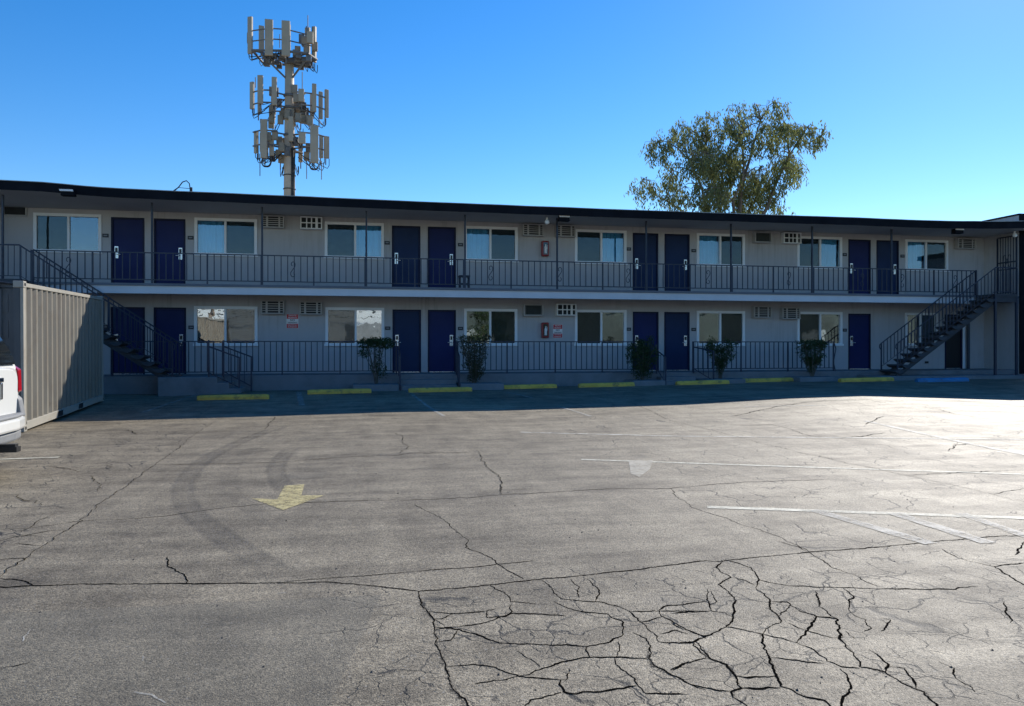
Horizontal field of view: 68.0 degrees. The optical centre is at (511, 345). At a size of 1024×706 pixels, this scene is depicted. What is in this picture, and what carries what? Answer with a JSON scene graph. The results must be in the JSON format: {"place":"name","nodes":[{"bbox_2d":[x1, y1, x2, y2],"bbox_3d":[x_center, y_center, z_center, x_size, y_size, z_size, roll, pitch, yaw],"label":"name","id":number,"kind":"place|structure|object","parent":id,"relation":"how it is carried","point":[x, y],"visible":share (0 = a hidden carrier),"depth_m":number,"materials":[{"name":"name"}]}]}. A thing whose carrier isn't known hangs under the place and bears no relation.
{"place":"outdoors","nodes":[
{"label":"outdoors","id":0,"kind":"place"},
{"bbox_2d":[0,379,1023,705],"bbox_3d":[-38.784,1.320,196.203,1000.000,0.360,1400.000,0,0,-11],"label":"parking lot ground","id":1,"kind":"structure","parent":0,"point":[298,641],"depth_m":5.60,"materials":[{"name":"asphalt"}]},
{"bbox_2d":[0,337,25,452],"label":"parked car","id":2,"kind":"object","parent":1,"relation":"on","point":[12,417],"visible":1,"depth_m":9.03,"materials":[{"name":"white paint"}]},
{"bbox_2d":[0,281,103,431],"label":"shipping container","id":3,"kind":"object","parent":1,"relation":"on","point":[52,338],"visible":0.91,"depth_m":14.68,"materials":[{"name":"metal"}]},
{"bbox_2d":[0,288,13,358],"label":"door panel","id":4,"kind":"structure","parent":3,"relation":"in","point":[6,294],"depth_m":12.95,"materials":[{"name":"paint"}]},
{"bbox_2d":[0,244,182,376],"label":"staircase","id":5,"kind":"structure","parent":1,"relation":"on","point":[114,344],"depth_m":20.74,"materials":[{"name":"metal"}]},
{"bbox_2d":[158,376,245,395],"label":"concrete steps","id":6,"kind":"structure","parent":1,"relation":"on","point":[184,385],"depth_m":20.81,"materials":[{"name":"concrete"}]},
{"bbox_2d":[208,340,239,387],"bbox_3d":[-7.962,0.600,20.994,0.840,1.480,0.040,0,0,-11],"label":"step handrail","id":7,"kind":"object","parent":6,"relation":"on","point":[209,373],"visible":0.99,"depth_m":20.97,"materials":[{"name":"metal"}]},
{"bbox_2d":[223,340,251,390],"bbox_3d":[-7.917,0.605,21.900,0.800,1.490,0.040,0,0,-11],"label":"step handrail","id":8,"kind":"object","parent":6,"relation":"on","point":[224,347],"visible":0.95,"depth_m":21.88,"materials":[{"name":"metal"}]},
{"bbox_2d":[197,394,269,400],"bbox_3d":[-7.053,1.318,19.227,1.744,0.128,0.170,-1,0,-7],"label":"wheel stop","id":9,"kind":"object","parent":1,"relation":"on","point":[235,397],"visible":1,"depth_m":19.16,"materials":[{"name":"yellow paint"}]},
{"bbox_2d":[252,484,322,509],"bbox_3d":[-2.203,1.495,7.530,0.637,0.001,1.226,0,0,11],"label":"painted arrow","id":10,"kind":"object","parent":1,"relation":"on","point":[292,496],"visible":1,"depth_m":7.40,"materials":[{"name":"yellow paint"}]},
{"bbox_2d":[247,15,328,195],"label":"cell tower","id":11,"kind":"structure","parent":1,"relation":"on","point":[293,110],"depth_m":43.91,"materials":[{"name":"metal"}]},
{"bbox_2d":[307,388,370,394],"bbox_3d":[-4.729,1.269,20.828,1.712,0.129,0.170,0,0,-18],"label":"wheel stop","id":12,"kind":"object","parent":1,"relation":"on","point":[336,391],"visible":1,"depth_m":20.74,"materials":[{"name":"yellow paint"}]},
{"bbox_2d":[353,383,398,390],"bbox_3d":[-3.999,1.370,22.296,1.300,0.460,0.896,0,0,-11],"label":"planter pad","id":13,"kind":"object","parent":1,"relation":"on","point":[384,387],"visible":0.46,"depth_m":21.91,"materials":[{"name":"concrete"}]},
{"bbox_2d":[356,336,395,383],"bbox_3d":[-3.989,0.439,22.286,1.169,1.472,0.644,0,0,-11],"label":"shrub","id":14,"kind":"object","parent":13,"relation":"on","point":[372,342],"visible":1,"depth_m":22.23,"materials":[{"name":"green plant"}]},
{"bbox_2d":[398,341,400,390],"bbox_3d":[-3.323,0.620,22.431,0.040,1.480,0.780,0,0,-11],"label":"step handrail","id":15,"kind":"object","parent":1,"relation":"on","point":[399,364],"visible":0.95,"depth_m":22.05,"materials":[{"name":"metal"}]},
{"bbox_2d":[406,391,444,415],"bbox_3d":[-2.312,1.374,19.020,0.102,0.116,7.714,0,0,-14],"label":"parking line","id":16,"kind":"object","parent":1,"relation":"on","point":[426,405],"visible":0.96,"depth_m":17.52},
{"bbox_2d":[401,379,457,389],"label":"concrete steps","id":17,"kind":"structure","parent":1,"relation":"on","point":[406,384],"depth_m":22.61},
{"bbox_2d":[408,387,471,392],"bbox_3d":[-2.033,1.267,21.575,1.841,0.129,0.170,0,0,-20],"label":"wheel stop","id":18,"kind":"object","parent":1,"relation":"on","point":[441,389],"visible":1,"depth_m":21.52,"materials":[{"name":"yellow paint"}]},
{"bbox_2d":[456,341,459,386],"bbox_3d":[-1.626,0.620,22.767,0.040,1.480,0.780,0,0,-11],"label":"step handrail","id":19,"kind":"object","parent":1,"relation":"on","point":[457,364],"visible":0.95,"depth_m":22.62,"materials":[{"name":"metal"}]},
{"bbox_2d":[457,382,503,389],"bbox_3d":[-0.958,1.370,22.897,1.300,0.460,0.896,0,0,-11],"label":"planter pad","id":20,"kind":"object","parent":1,"relation":"on","point":[487,386],"visible":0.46,"depth_m":22.51,"materials":[{"name":"concrete"}]},
{"bbox_2d":[455,334,492,382],"bbox_3d":[-1.144,0.412,22.852,1.175,1.524,0.653,0,0,-11],"label":"shrub","id":21,"kind":"object","parent":20,"relation":"on","point":[475,367],"visible":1,"depth_m":22.81,"materials":[{"name":"green plant"}]},
{"bbox_2d":[4,417,993,705],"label":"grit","id":22,"kind":"object","parent":1,"relation":"on","point":[598,529],"visible":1,"depth_m":4.18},
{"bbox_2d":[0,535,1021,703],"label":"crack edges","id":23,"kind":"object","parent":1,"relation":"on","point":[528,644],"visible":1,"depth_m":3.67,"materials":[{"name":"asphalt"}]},
{"bbox_2d":[0,180,1023,374],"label":"motel building","id":24,"kind":"structure","parent":1,"relation":"on","point":[425,325],"depth_m":24.72,"materials":[{"name":"paint"}]},
{"bbox_2d":[4,207,26,215],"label":"air conditioner","id":25,"kind":"object","parent":24,"relation":"attached to","point":[15,211],"visible":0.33,"depth_m":22.20,"materials":[{"name":"paint"}]},
{"bbox_2d":[33,212,101,252],"bbox_3d":[-13.149,-3.310,22.482,1.900,1.160,0.130,0,0,-11],"label":"window","id":26,"kind":"structure","parent":24,"relation":"in","point":[51,231],"depth_m":22.44,"materials":[{"name":"clear glass"}]},
{"bbox_2d":[59,189,76,196],"bbox_3d":[-11.948,-4.100,20.423,0.359,0.180,0.235,0,0,-11],"label":"floodlight","id":27,"kind":"object","parent":24,"relation":"attached to","point":[67,192],"visible":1,"depth_m":20.35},
{"bbox_2d":[111,217,144,282],"bbox_3d":[-11.537,-2.790,22.810,0.930,2.080,0.132,0,0,-11],"label":"door","id":28,"kind":"structure","parent":24,"relation":"in","point":[127,233],"depth_m":22.82,"materials":[{"name":"blue paint"}]},
{"bbox_2d":[111,307,144,373],"bbox_3d":[-11.537,-0.130,22.810,0.950,2.020,0.132,0,0,-11],"label":"door","id":29,"kind":"structure","parent":24,"relation":"in","point":[140,311],"depth_m":22.82,"materials":[{"name":"blue paint"}]},
{"bbox_2d":[154,218,184,283],"bbox_3d":[-10.385,-2.790,23.038,0.900,2.080,0.132,0,0,-11],"label":"door","id":30,"kind":"structure","parent":24,"relation":"in","point":[169,234],"depth_m":23.05,"materials":[{"name":"blue paint"}]},
{"bbox_2d":[154,307,185,373],"bbox_3d":[-10.375,-0.130,23.039,0.920,2.020,0.132,0,0,-11],"label":"door","id":31,"kind":"structure","parent":24,"relation":"in","point":[170,320],"depth_m":23.06,"materials":[{"name":"blue paint"}]},
{"bbox_2d":[193,306,257,345],"bbox_3d":[-8.789,-0.580,23.344,1.910,1.220,0.130,0,0,-11],"label":"window","id":32,"kind":"structure","parent":24,"relation":"in","point":[238,320],"depth_m":23.42,"materials":[{"name":"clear glass"}]},
{"bbox_2d":[194,217,257,256],"bbox_3d":[-8.800,-3.310,23.402,1.890,1.160,0.248,0,0,-11],"label":"window","id":33,"kind":"structure","parent":24,"relation":"in","point":[216,235],"depth_m":23.41,"materials":[{"name":"clear glass"}]},
{"bbox_2d":[261,300,284,313],"bbox_3d":[-7.401,-1.170,23.490,0.690,0.420,0.238,0,0,-11],"label":"air conditioner","id":34,"kind":"object","parent":24,"relation":"attached to","point":[272,306],"visible":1,"depth_m":23.43,"materials":[{"name":"paint"}]},
{"bbox_2d":[263,215,284,228],"bbox_3d":[-7.391,-3.810,23.492,0.670,0.380,0.238,0,0,-11],"label":"air conditioner","id":35,"kind":"object","parent":24,"relation":"attached to","point":[273,221],"visible":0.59,"depth_m":23.43,"materials":[{"name":"paint"}]},
{"bbox_2d":[286,314,297,327],"bbox_3d":[-6.858,-0.745,23.711,0.360,0.450,0.012,0,0,-11],"label":"warning sign","id":36,"kind":"object","parent":24,"relation":"attached to","point":[291,320],"visible":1,"depth_m":23.71,"materials":[{"name":"white plastic"}]},
{"bbox_2d":[299,301,321,314],"bbox_3d":[-6.282,-1.155,23.711,0.670,0.410,0.238,0,0,-11],"label":"air conditioner","id":37,"kind":"object","parent":24,"relation":"attached to","point":[310,307],"visible":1,"depth_m":23.65,"materials":[{"name":"paint"}]},
{"bbox_2d":[300,216,321,229],"bbox_3d":[-6.268,-3.805,23.714,0.660,0.390,0.238,0,0,-11],"label":"vent","id":38,"kind":"object","parent":24,"relation":"attached to","point":[310,223],"visible":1,"depth_m":23.65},
{"bbox_2d":[324,307,383,345],"bbox_3d":[-4.982,-0.580,24.096,1.890,1.220,0.130,0,0,-11],"label":"window","id":39,"kind":"structure","parent":24,"relation":"in","point":[341,319],"depth_m":24.04,"materials":[{"name":"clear glass"}]},
{"bbox_2d":[324,221,384,259],"bbox_3d":[-5.009,-3.310,24.151,1.900,1.160,0.248,0,0,-11],"label":"window","id":40,"kind":"structure","parent":24,"relation":"in","point":[347,239],"depth_m":24.10,"materials":[{"name":"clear glass"}]},
{"bbox_2d":[392,225,419,286],"bbox_3d":[-3.405,-2.790,24.417,0.910,2.080,0.132,0,0,-11],"label":"door","id":41,"kind":"structure","parent":24,"relation":"in","point":[405,239],"depth_m":24.43,"materials":[{"name":"blue paint"}]},
{"bbox_2d":[392,309,420,372],"bbox_3d":[-3.385,-0.130,24.421,0.910,2.020,0.132,0,0,-11],"label":"door","id":42,"kind":"structure","parent":24,"relation":"in","point":[406,324],"depth_m":24.44,"materials":[{"name":"blue paint"}]},
{"bbox_2d":[428,227,455,287],"bbox_3d":[-2.277,-2.790,24.640,0.910,2.080,0.132,0,0,-11],"label":"door","id":43,"kind":"structure","parent":24,"relation":"in","point":[441,240],"depth_m":24.66,"materials":[{"name":"blue paint"}]},
{"bbox_2d":[428,310,455,371],"bbox_3d":[-2.277,-0.130,24.640,0.910,2.020,0.132,0,0,-11],"label":"door","id":44,"kind":"structure","parent":24,"relation":"in","point":[441,323],"depth_m":24.66,"materials":[{"name":"blue paint"}]},
{"bbox_2d":[464,309,518,345],"bbox_3d":[-0.695,-0.580,24.944,1.830,1.220,0.130,0,0,-11],"label":"window","id":45,"kind":"structure","parent":24,"relation":"in","point":[504,321],"depth_m":25.03,"materials":[{"name":"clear glass"}]},
{"bbox_2d":[466,226,518,261],"bbox_3d":[-0.702,-3.310,25.003,1.840,1.160,0.249,0,0,-11],"label":"window","id":46,"kind":"structure","parent":24,"relation":"in","point":[478,238],"depth_m":25.02,"materials":[{"name":"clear glass"}]},
{"bbox_2d":[30,250,974,294],"bbox_3d":[1.549,-2.165,23.851,30.210,0.930,0.044,0,0,-11],"label":"balcony railing","id":47,"kind":"object","parent":24,"relation":"on","point":[433,259],"visible":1,"depth_m":23.52,"materials":[{"name":"metal"}]},
{"bbox_2d":[522,224,543,236],"bbox_3d":[0.688,-3.795,25.089,0.700,0.390,0.238,0,0,-11],"label":"air conditioner","id":48,"kind":"object","parent":24,"relation":"attached to","point":[532,230],"visible":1,"depth_m":25.03,"materials":[{"name":"paint"}]},
{"bbox_2d":[523,304,543,315],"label":"air conditioner","id":49,"kind":"object","parent":24,"relation":"attached to","point":[532,309],"visible":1,"depth_m":25.01,"materials":[{"name":"paint"}]},
{"bbox_2d":[541,322,548,337],"bbox_3d":[1.103,-0.495,25.181,0.240,0.510,0.217,0,0,-11],"label":"extinguisher cabinet","id":50,"kind":"object","parent":24,"relation":"attached to","point":[544,329],"visible":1,"depth_m":25.13,"materials":[{"name":"metal"}]},
{"bbox_2d":[541,241,548,256],"bbox_3d":[1.103,-3.200,25.181,0.240,0.510,0.217,0,0,-11],"label":"extinguisher cabinet","id":51,"kind":"object","parent":24,"relation":"attached to","point":[544,248],"visible":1,"depth_m":25.12,"materials":[{"name":"metal"}]},
{"bbox_2d":[553,324,561,337],"bbox_3d":[1.529,-0.465,25.369,0.320,0.450,0.012,0,0,-11],"label":"warning sign","id":52,"kind":"object","parent":24,"relation":"attached to","point":[557,330],"visible":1,"depth_m":25.36,"materials":[{"name":"red plastic"}]},
{"bbox_2d":[558,215,569,221],"bbox_3d":[1.591,-3.900,23.354,0.359,0.180,0.235,0,0,-11],"label":"floodlight","id":53,"kind":"object","parent":24,"relation":"attached to","point":[561,218],"visible":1,"depth_m":23.27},
{"bbox_2d":[555,225,575,237],"bbox_3d":[1.772,-3.795,25.303,0.670,0.390,0.238,0,0,-11],"label":"air conditioner","id":54,"kind":"object","parent":24,"relation":"attached to","point":[566,231],"visible":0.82,"depth_m":25.25,"materials":[{"name":"paint"}]},
{"bbox_2d":[555,304,576,315],"bbox_3d":[1.801,-1.175,25.309,0.670,0.390,0.238,0,0,-11],"label":"vent","id":55,"kind":"object","parent":24,"relation":"attached to","point":[565,309],"visible":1,"depth_m":25.25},
{"bbox_2d":[574,310,626,345],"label":"window","id":56,"kind":"structure","parent":24,"relation":"in","point":[586,321],"depth_m":25.63,"materials":[{"name":"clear glass"}]},
{"bbox_2d":[574,229,627,264],"bbox_3d":[2.987,-3.310,25.732,1.880,1.160,0.249,0,0,-11],"label":"window","id":57,"kind":"structure","parent":24,"relation":"in","point":[586,240],"depth_m":25.68,"materials":[{"name":"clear glass"}]},
{"bbox_2d":[633,233,657,290],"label":"door","id":58,"kind":"structure","parent":24,"relation":"in","point":[638,238],"depth_m":26.00,"materials":[{"name":"blue paint"}]},
{"bbox_2d":[633,312,658,370],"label":"door","id":59,"kind":"structure","parent":24,"relation":"in","point":[645,324],"depth_m":26.02,"materials":[{"name":"blue paint"}]},
{"bbox_2d":[664,312,689,370],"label":"door","id":60,"kind":"structure","parent":24,"relation":"in","point":[676,324],"depth_m":26.23,"materials":[{"name":"blue paint"}]},
{"bbox_2d":[665,234,689,290],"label":"door","id":61,"kind":"structure","parent":24,"relation":"in","point":[677,246],"depth_m":26.24,"materials":[{"name":"blue paint"}]},
{"bbox_2d":[696,311,744,345],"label":"window","id":62,"kind":"structure","parent":24,"relation":"in","point":[730,323],"depth_m":26.61,"materials":[{"name":"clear glass"}]},
{"bbox_2d":[696,233,745,266],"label":"window","id":63,"kind":"structure","parent":24,"relation":"in","point":[706,242],"depth_m":26.59,"materials":[{"name":"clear glass"}]},
{"bbox_2d":[751,306,771,317],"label":"air conditioner","id":64,"kind":"object","parent":24,"relation":"attached to","point":[761,311],"visible":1,"depth_m":26.64,"materials":[{"name":"paint"}]},
{"bbox_2d":[752,231,771,243],"bbox_3d":[8.796,-3.780,26.691,0.650,0.380,0.238,0,0,-11],"label":"air conditioner","id":65,"kind":"object","parent":24,"relation":"attached to","point":[762,237],"visible":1,"depth_m":26.61,"materials":[{"name":"paint"}]},
{"bbox_2d":[779,307,800,318],"bbox_3d":[9.855,-1.125,26.901,0.690,0.410,0.238,0,0,-11],"label":"air conditioner","id":66,"kind":"object","parent":24,"relation":"attached to","point":[789,312],"visible":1,"depth_m":26.85,"materials":[{"name":"paint"}]},
{"bbox_2d":[781,232,801,243],"bbox_3d":[9.900,-3.785,26.910,0.680,0.390,0.238,0,0,-11],"label":"vent","id":67,"kind":"object","parent":24,"relation":"attached to","point":[791,238],"visible":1,"depth_m":26.85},
{"bbox_2d":[797,236,843,268],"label":"window","id":68,"kind":"structure","parent":24,"relation":"in","point":[824,248],"depth_m":27.28,"materials":[{"name":"clear glass"}]},
{"bbox_2d":[797,312,843,345],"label":"window","id":69,"kind":"structure","parent":24,"relation":"in","point":[809,325],"depth_m":27.24,"materials":[{"name":"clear glass"}]},
{"bbox_2d":[848,239,870,293],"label":"door","id":70,"kind":"structure","parent":24,"relation":"in","point":[859,251],"depth_m":27.61,"materials":[{"name":"blue paint"}]},
{"bbox_2d":[848,314,870,368],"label":"door","id":71,"kind":"structure","parent":24,"relation":"in","point":[859,325],"depth_m":27.61,"materials":[{"name":"blue paint"}]},
{"bbox_2d":[876,240,898,293],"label":"door","id":72,"kind":"structure","parent":24,"relation":"in","point":[882,246],"depth_m":27.81,"materials":[{"name":"blue paint"}]},
{"bbox_2d":[905,313,937,345],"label":"window","id":73,"kind":"structure","parent":24,"relation":"in","point":[906,314],"depth_m":28.12,"materials":[{"name":"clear glass"}]},
{"bbox_2d":[905,239,949,271],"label":"window","id":74,"kind":"structure","parent":24,"relation":"in","point":[935,251],"depth_m":28.19,"materials":[{"name":"clear glass"}]},
{"bbox_2d":[945,314,961,368],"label":"door","id":75,"kind":"structure","parent":24,"relation":"in","point":[953,346],"depth_m":28.37,"materials":[{"name":"black wood"}]},
{"bbox_2d":[954,238,976,249],"bbox_3d":[16.894,-3.770,28.292,0.780,0.380,0.238,0,0,-11],"label":"air conditioner","id":76,"kind":"object","parent":24,"relation":"attached to","point":[965,243],"visible":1,"depth_m":28.23,"materials":[{"name":"paint"}]},
{"bbox_2d":[0,399,1023,705],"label":"asphalt cracks","id":77,"kind":"object","parent":1,"relation":"on","point":[606,603],"visible":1,"depth_m":4.24,"materials":[{"name":"asphalt"}]},
{"bbox_2d":[504,384,556,388],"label":"wheel stop","id":78,"kind":"object","parent":1,"relation":"on","point":[527,386],"visible":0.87,"depth_m":22.89,"materials":[{"name":"yellow paint"}]},
{"bbox_2d":[104,368,1014,393],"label":"walkway","id":79,"kind":"structure","parent":1,"relation":"on","point":[131,384],"depth_m":23.49,"materials":[{"name":"concrete"}]},
{"bbox_2d":[111,341,213,375],"bbox_3d":[-9.936,0.405,21.644,2.740,1.050,0.040,0,0,-11],"label":"walkway railing","id":80,"kind":"object","parent":79,"relation":"on","point":[112,372],"visible":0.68,"depth_m":21.70,"materials":[{"name":"metal"}]},
{"bbox_2d":[222,341,396,375],"bbox_3d":[-5.928,0.405,22.436,5.010,1.050,0.040,0,0,-11],"label":"walkway railing","id":81,"kind":"object","parent":79,"relation":"on","point":[282,371],"visible":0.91,"depth_m":22.36,"materials":[{"name":"metal"}]},
{"bbox_2d":[457,341,648,372],"bbox_3d":[1.361,0.405,23.877,6.210,1.050,0.040,0,0,-11],"label":"walkway railing","id":82,"kind":"object","parent":79,"relation":"on","point":[555,369],"visible":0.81,"depth_m":23.89,"materials":[{"name":"metal"}]},
{"bbox_2d":[692,341,835,371],"bbox_3d":[8.454,0.412,25.261,5.224,1.063,0.076,0,0,-11],"label":"walkway railing","id":83,"kind":"object","parent":79,"relation":"on","point":[741,368],"visible":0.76,"depth_m":25.26,"materials":[{"name":"metal"}]},
{"bbox_2d":[525,432,665,435],"bbox_3d":[1.350,1.463,12.490,2.475,0.003,0.090,0,0,13],"label":"parking line","id":84,"kind":"object","parent":1,"relation":"on","point":[601,434],"visible":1,"depth_m":12.42,"materials":[{"name":"white paint"}]},
{"bbox_2d":[578,382,634,387],"bbox_3d":[2.890,1.215,23.226,1.761,0.129,0.170,-1,0,-10],"label":"wheel stop","id":85,"kind":"object","parent":1,"relation":"on","point":[613,384],"visible":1,"depth_m":23.15,"materials":[{"name":"yellow paint"}]},
{"bbox_2d":[629,460,652,476],"bbox_3d":[1.528,1.494,9.245,0.306,0.004,1.255,0,0,14],"label":"paint patch","id":86,"kind":"object","parent":1,"relation":"on","point":[638,468],"visible":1,"depth_m":9.34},
{"bbox_2d":[624,379,664,385],"bbox_3d":[4.167,1.350,23.910,1.050,0.500,0.896,0,0,-11],"label":"planter pad","id":87,"kind":"object","parent":1,"relation":"on","point":[648,382],"visible":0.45,"depth_m":23.51,"materials":[{"name":"concrete"}]},
{"bbox_2d":[625,335,660,379],"bbox_3d":[4.102,0.403,23.900,1.146,1.465,0.845,0,0,-11],"label":"shrub","id":88,"kind":"object","parent":87,"relation":"on","point":[642,351],"visible":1,"depth_m":23.82,"materials":[{"name":"green plant"}]},
{"bbox_2d":[656,344,665,384],"bbox_3d":[4.712,0.650,24.020,0.040,1.340,0.780,0,0,-11],"label":"step handrail","id":89,"kind":"object","parent":1,"relation":"on","point":[663,365],"visible":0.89,"depth_m":23.83,"materials":[{"name":"metal"}]},
{"bbox_2d":[657,376,695,384],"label":"concrete steps","id":90,"kind":"structure","parent":1,"relation":"on","point":[671,380],"depth_m":24.23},
{"bbox_2d":[675,380,729,384],"bbox_3d":[5.960,1.170,23.757,1.750,0.128,0.170,-1,0,-11],"label":"wheel stop","id":91,"kind":"object","parent":1,"relation":"on","point":[701,382],"visible":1,"depth_m":23.68,"materials":[{"name":"yellow paint"}]},
{"bbox_2d":[693,341,713,378],"bbox_3d":[6.127,0.585,24.310,0.054,1.410,0.854,0,0,-37],"label":"step handrail","id":92,"kind":"object","parent":1,"relation":"on","point":[703,360],"visible":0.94,"depth_m":24.30,"materials":[{"name":"metal"}]},
{"bbox_2d":[696,378,745,383],"bbox_3d":[6.679,1.340,24.407,1.330,0.520,0.896,0,0,-11],"label":"planter pad","id":93,"kind":"object","parent":1,"relation":"on","point":[734,380],"visible":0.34,"depth_m":24.05,"materials":[{"name":"concrete"}]},
{"bbox_2d":[703,335,737,378],"bbox_3d":[6.775,0.397,24.415,1.196,1.439,0.725,0,0,-11],"label":"shrub","id":94,"kind":"object","parent":93,"relation":"on","point":[721,362],"visible":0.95,"depth_m":24.34,"materials":[{"name":"green plant"}]},
{"bbox_2d":[624,96,833,214],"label":"eucalyptus tree","id":95,"kind":"object","parent":1,"relation":"on","point":[706,165],"visible":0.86,"depth_m":48.80,"materials":[{"name":"green plant"}]},
{"bbox_2d":[746,377,793,382],"bbox_3d":[8.291,1.136,24.702,1.851,0.129,0.170,-1,0,-13],"label":"wheel stop","id":96,"kind":"object","parent":1,"relation":"on","point":[748,380],"visible":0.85,"depth_m":24.64,"materials":[{"name":"yellow paint"}]},
{"bbox_2d":[581,459,1023,474],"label":"parking line","id":97,"kind":"object","parent":1,"relation":"on","point":[816,467],"visible":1,"depth_m":9.27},
{"bbox_2d":[785,376,841,381],"bbox_3d":[9.931,1.320,25.049,1.500,0.560,0.896,0,0,-11],"label":"planter pad","id":98,"kind":"object","parent":1,"relation":"on","point":[812,379],"visible":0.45,"depth_m":24.63,"materials":[{"name":"concrete"}]},
{"bbox_2d":[795,336,828,376],"bbox_3d":[9.874,0.391,25.044,1.251,1.371,0.831,0,0,-11],"label":"shrub","id":99,"kind":"object","parent":98,"relation":"on","point":[810,361],"visible":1,"depth_m":24.96,"materials":[{"name":"green plant"}]},
{"bbox_2d":[689,436,1023,439],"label":"parking line","id":100,"kind":"object","parent":1,"relation":"on","point":[845,437],"visible":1,"depth_m":12.03,"materials":[{"name":"white paint"}]},
{"bbox_2d":[707,506,1023,518],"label":"parking line","id":101,"kind":"object","parent":1,"relation":"on","point":[872,512],"visible":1,"depth_m":6.78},
{"bbox_2d":[838,377,893,381],"bbox_3d":[11.420,1.112,24.474,2.003,0.128,0.170,-1,0,-14],"label":"wheel stop","id":102,"kind":"object","parent":1,"relation":"on","point":[867,379],"visible":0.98,"depth_m":24.39,"materials":[{"name":"yellow paint"}]},
{"bbox_2d":[812,510,932,543],"bbox_3d":[2.948,1.495,6.300,0.139,0.001,1.235,0,0,-20],"label":"parking line","id":103,"kind":"object","parent":1,"relation":"on","point":[880,529],"visible":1,"depth_m":6.19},
{"bbox_2d":[857,374,1023,380],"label":"stair pad","id":104,"kind":"object","parent":1,"relation":"on","point":[970,376],"visible":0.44,"depth_m":25.56,"materials":[{"name":"concrete"}]},
{"bbox_2d":[879,267,1017,375],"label":"staircase","id":105,"kind":"structure","parent":104,"relation":"on","point":[980,304],"depth_m":25.92,"materials":[{"name":"metal"}]},
{"bbox_2d":[890,513,993,542],"bbox_3d":[3.501,1.494,6.250,0.149,0.001,1.042,0,0,-11],"label":"parking line","id":106,"kind":"object","parent":1,"relation":"on","point":[944,528],"visible":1,"depth_m":6.17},
{"bbox_2d":[915,377,968,381],"bbox_3d":[13.786,1.112,24.340,1.850,0.128,0.170,0,0,-10],"label":"wheel stop","id":107,"kind":"object","parent":1,"relation":"on","point":[958,379],"visible":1,"depth_m":24.25,"materials":[{"name":"blue paint"}]},
{"bbox_2d":[866,421,1023,454],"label":"parking line","id":108,"kind":"object","parent":1,"relation":"on","point":[947,438],"visible":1,"depth_m":11.87,"materials":[{"name":"white paint"}]},
{"bbox_2d":[959,513,1023,536],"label":"parking line","id":109,"kind":"object","parent":1,"relation":"on","point":[987,522],"visible":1,"depth_m":6.32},
{"bbox_2d":[0,0,1023,220],"label":"sky","id":110,"kind":"structure","parent":0,"point":[554,103],"materials":[{"name":"blue"}]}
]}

